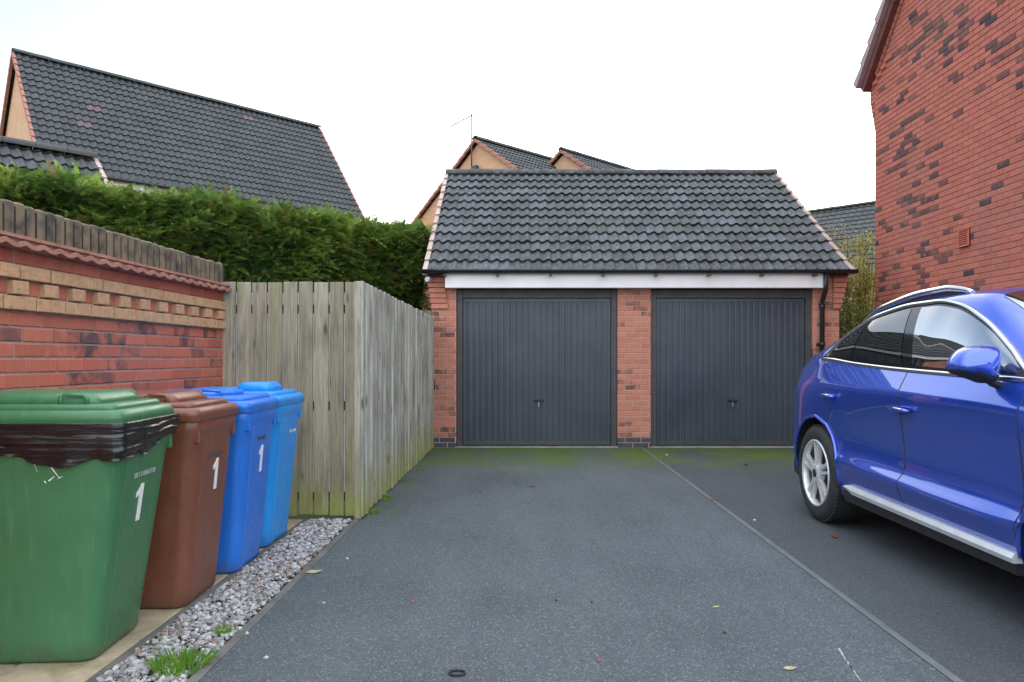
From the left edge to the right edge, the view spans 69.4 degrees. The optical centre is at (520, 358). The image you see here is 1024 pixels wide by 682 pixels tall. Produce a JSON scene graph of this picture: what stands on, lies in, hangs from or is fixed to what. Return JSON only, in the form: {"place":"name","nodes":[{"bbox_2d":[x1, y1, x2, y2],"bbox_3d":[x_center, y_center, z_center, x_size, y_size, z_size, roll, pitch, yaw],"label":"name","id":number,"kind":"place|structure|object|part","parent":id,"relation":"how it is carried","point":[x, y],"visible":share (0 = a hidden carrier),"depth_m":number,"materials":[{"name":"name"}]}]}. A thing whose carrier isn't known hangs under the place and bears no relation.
{"place":"outdoors","nodes":[
{"label":"outdoors","id":0,"kind":"place"},
{"bbox_2d":[0,519,301,681],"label":"slab path","id":1,"kind":"structure","parent":0,"point":[150,621],"depth_m":3.07,"materials":[{"name":"beige concrete"}]},
{"bbox_2d":[0,388,173,662],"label":"wheelie bin","id":2,"kind":"object","parent":1,"relation":"on","point":[75,541],"visible":0.91,"depth_m":3.06,"materials":[{"name":"green plastic"}]},
{"bbox_2d":[0,413,179,467],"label":"bin liner","id":3,"kind":"object","parent":2,"relation":"on","point":[65,445],"visible":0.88,"depth_m":3.00,"materials":[{"name":"black plastic"}]},
{"bbox_2d":[134,389,239,608],"bbox_3d":[-1.996,0.721,3.945,0.806,1.094,0.600,0,0,-1],"label":"wheelie bin","id":4,"kind":"object","parent":1,"relation":"on","point":[182,559],"visible":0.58,"depth_m":3.73,"materials":[{"name":"brown plastic"}]},
{"bbox_2d":[165,389,279,572],"bbox_3d":[-1.966,0.725,4.555,0.806,1.086,0.600,0,0,-1],"label":"wheelie bin","id":5,"kind":"object","parent":1,"relation":"on","point":[244,496],"visible":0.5,"depth_m":4.38,"materials":[{"name":"blue plastic"}]},
{"bbox_2d":[192,381,304,546],"bbox_3d":[-1.981,0.717,5.155,0.806,1.102,0.600,0,0,1],"label":"wheelie bin","id":6,"kind":"object","parent":1,"relation":"on","point":[280,474],"visible":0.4,"depth_m":5.04,"materials":[{"name":"blue plastic"}]},
{"bbox_2d":[0,48,364,220],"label":"house","id":7,"kind":"structure","parent":0,"point":[133,131],"depth_m":21.94,"materials":[{"name":"tile"}]},
{"bbox_2d":[288,501,353,519],"bbox_3d":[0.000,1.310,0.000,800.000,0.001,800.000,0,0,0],"label":"ground","id":8,"kind":"structure","parent":0,"point":[305,516],"depth_m":6.12,"materials":[{"name":"black soil"}]},
{"bbox_2d":[0,136,107,186],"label":"outbuilding","id":9,"kind":"structure","parent":8,"relation":"on","point":[22,154],"depth_m":11.84,"materials":[{"name":"tile"}]},
{"bbox_2d":[0,199,231,390],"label":"garden wall","id":10,"kind":"structure","parent":8,"relation":"on","point":[85,306],"depth_m":4.21,"materials":[{"name":"red brick"}]},
{"bbox_2d":[85,519,307,681],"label":"path edging","id":11,"kind":"object","parent":8,"relation":"on","point":[142,642],"visible":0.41,"depth_m":3.60,"materials":[{"name":"concrete"}]},
{"bbox_2d":[0,160,434,312],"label":"hedge","id":12,"kind":"object","parent":8,"relation":"on","point":[239,239],"visible":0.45,"depth_m":9.48,"materials":[{"name":"green plant"}]},
{"bbox_2d":[96,518,351,681],"bbox_3d":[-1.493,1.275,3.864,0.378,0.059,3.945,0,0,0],"label":"gravel","id":13,"kind":"structure","parent":8,"relation":"on","point":[304,539],"depth_m":3.80,"materials":[{"name":"grey gravel"}]},
{"bbox_2d":[147,637,174,648],"bbox_3d":[-1.593,1.269,3.305,0.116,0.033,0.124,0,0,0],"label":"grass tuft","id":14,"kind":"object","parent":13,"relation":"on","point":[159,643],"visible":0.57,"depth_m":3.28,"materials":[{"name":"green plant"}]},
{"bbox_2d":[138,643,221,679],"bbox_3d":[-1.407,1.244,3.028,0.334,0.082,0.266,0,0,0],"label":"grass tuft","id":15,"kind":"object","parent":13,"relation":"on","point":[158,666],"visible":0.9,"depth_m":3.02,"materials":[{"name":"green plant"}]},
{"bbox_2d":[213,621,238,637],"bbox_3d":[-1.368,1.258,3.415,0.111,0.055,0.122,0,0,18],"label":"grass tuft","id":16,"kind":"object","parent":13,"relation":"on","point":[223,627],"visible":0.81,"depth_m":3.41,"materials":[{"name":"green plant"}]},
{"bbox_2d":[222,281,362,518],"bbox_3d":[-1.809,0.335,5.905,1.127,1.890,0.079,0,0,0],"label":"timber fence","id":17,"kind":"object","parent":8,"relation":"on","point":[306,341],"visible":0.7,"depth_m":5.87,"materials":[{"name":"brown wood"}]},
{"bbox_2d":[186,471,407,681],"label":"driveway edging","id":18,"kind":"object","parent":8,"relation":"on","point":[198,675],"visible":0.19,"depth_m":3.72,"materials":[{"name":"concrete"}]},
{"bbox_2d":[422,310,431,315],"bbox_3d":[-1.772,0.286,10.930,0.955,1.989,0.060,0,0,0],"label":"timber fence","id":19,"kind":"object","parent":8,"relation":"on","point":[428,312],"visible":0.06,"depth_m":10.90,"materials":[{"name":"brown wood"}]},
{"bbox_2d":[410,135,556,309],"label":"house","id":20,"kind":"structure","parent":8,"relation":"on","point":[489,153],"depth_m":23.13,"materials":[{"name":"brick"}]},
{"bbox_2d":[449,114,473,165],"bbox_3d":[-1.803,-6.735,22.910,0.779,1.630,0.220,0,0,11],"label":"television aerial","id":21,"kind":"object","parent":20,"relation":"attached to","point":[471,115],"visible":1,"depth_m":22.83,"materials":[{"name":"grey metal"}]},
{"bbox_2d":[548,147,633,168],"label":"house","id":22,"kind":"structure","parent":8,"relation":"on","point":[564,158],"depth_m":24.16,"materials":[{"name":"tile"}]},
{"bbox_2d":[422,169,858,447],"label":"garage","id":23,"kind":"structure","parent":8,"relation":"on","point":[635,308],"depth_m":10.62,"materials":[{"name":"grey tile"}]},
{"bbox_2d":[425,276,431,281],"bbox_3d":[-1.288,-1.113,10.418,0.076,0.092,0.175,0,0,14],"label":"security lamp","id":24,"kind":"object","parent":23,"relation":"attached to","point":[428,278],"visible":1,"depth_m":10.35,"materials":[{"name":"white plastic"}]},
{"bbox_2d":[457,289,616,445],"bbox_3d":[0.238,0.149,10.627,2.291,2.262,0.127,0,0,0],"label":"garage door","id":25,"kind":"structure","parent":23,"relation":"in","point":[535,367],"depth_m":10.62,"materials":[{"name":"paint"}]},
{"bbox_2d":[651,289,810,445],"bbox_3d":[3.018,0.149,10.627,2.299,2.262,0.127,0,0,0],"label":"garage door","id":26,"kind":"structure","parent":23,"relation":"in","point":[727,366],"depth_m":10.63,"materials":[{"name":"paint"}]},
{"bbox_2d":[828,216,875,334],"bbox_3d":[5.956,-0.628,13.364,1.860,3.821,1.738,0,0,0],"label":"yellow shrub","id":27,"kind":"object","parent":8,"relation":"on","point":[863,291],"visible":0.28,"depth_m":13.10,"materials":[{"name":"green plant"}]},
{"bbox_2d":[839,293,873,335],"bbox_3d":[5.461,0.088,12.342,1.643,2.391,1.529,0,0,0],"label":"green shrub","id":28,"kind":"object","parent":8,"relation":"on","point":[850,308],"visible":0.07,"depth_m":12.30,"materials":[{"name":"green plant"}]},
{"bbox_2d":[0,0,881,223],"label":"sky","id":29,"kind":"structure","parent":0,"point":[636,84],"materials":[{"name":"white"}]},
{"bbox_2d":[199,448,1023,681],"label":"driveway","id":30,"kind":"structure","parent":0,"point":[483,558],"depth_m":4.11,"materials":[{"name":"grey asphalt"}]},
{"bbox_2d":[306,570,321,572],"bbox_3d":[-1.227,1.270,4.406,0.098,0.012,0.046,0,0,0],"label":"fallen leaf","id":31,"kind":"object","parent":30,"relation":"on","point":[312,571],"visible":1,"depth_m":4.41,"materials":[{"name":"beige plant"}]},
{"bbox_2d":[370,508,379,513],"bbox_3d":[-1.195,1.256,6.086,0.081,0.048,0.092,0,0,-41],"label":"grass tuft","id":32,"kind":"object","parent":30,"relation":"on","point":[375,512],"visible":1,"depth_m":6.08,"materials":[{"name":"green plant"}]},
{"bbox_2d":[361,281,433,516],"bbox_3d":[-1.308,0.334,8.159,0.205,1.891,4.603,0,0,0],"label":"timber fence","id":33,"kind":"object","parent":30,"relation":"on","point":[397,389],"visible":0.97,"depth_m":7.13,"materials":[{"name":"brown wood"}]},
{"bbox_2d":[448,669,465,675],"bbox_3d":[-0.255,1.274,2.995,0.073,0.008,0.057,0,0,0],"label":"rubber ring","id":34,"kind":"object","parent":30,"relation":"on","point":[454,670],"visible":1,"depth_m":2.99,"materials":[{"name":"black rubber"}]},
{"bbox_2d":[784,666,796,669],"bbox_3d":[1.109,1.272,3.038,0.056,0.007,0.024,0,0,0],"label":"fallen leaf","id":35,"kind":"object","parent":30,"relation":"on","point":[789,667],"visible":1,"depth_m":3.04,"materials":[{"name":"beige plant"}]},
{"bbox_2d":[641,448,963,681],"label":"driveway seam","id":36,"kind":"object","parent":30,"relation":"on","point":[927,658],"visible":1,"depth_m":3.97,"materials":[{"name":"grey concrete"}]},
{"bbox_2d":[838,648,860,680],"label":"chalk mark","id":37,"kind":"object","parent":30,"relation":"on","point":[839,649],"visible":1,"depth_m":3.11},
{"bbox_2d":[793,285,1023,576],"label":"parked car","id":38,"kind":"object","parent":30,"relation":"on","point":[908,410],"visible":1,"depth_m":4.31,"materials":[{"name":"blue paint"}]},
{"bbox_3d":[2.415,-0.115,5.521,0.065,0.242,0.518,0,0,-4],"label":"window","id":39,"kind":"part","parent":38,"relation":"part of","materials":[{"name":"black glass"}]},
{"bbox_3d":[2.333,0.446,5.119,0.138,0.864,1.276,0,0,0],"label":"door","id":40,"kind":"part","parent":38,"relation":"part of","materials":[{"name":"blue paint"}]},
{"bbox_3d":[2.455,-0.138,4.985,0.122,0.358,0.680,0,0,0],"label":"window","id":41,"kind":"part","parent":38,"relation":"part of","materials":[{"name":"black glass"}]},
{"bbox_3d":[2.331,0.481,4.020,0.128,0.807,1.169,0,0,0],"label":"door","id":42,"kind":"part","parent":38,"relation":"part of","materials":[{"name":"blue paint"}]},
{"bbox_3d":[2.456,-0.108,4.080,0.130,0.418,1.121,0,0,0],"label":"window","id":43,"kind":"part","parent":38,"relation":"part of","materials":[{"name":"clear glass"}]},
{"bbox_2d":[808,200,875,327],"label":"house","id":44,"kind":"structure","parent":0,"point":[860,214],"depth_m":32.82,"materials":[{"name":"tile"}]},
{"bbox_2d":[853,0,1023,308],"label":"brick house","id":45,"kind":"structure","parent":0,"point":[941,82],"depth_m":9.86,"materials":[{"name":"brick"}]}
]}

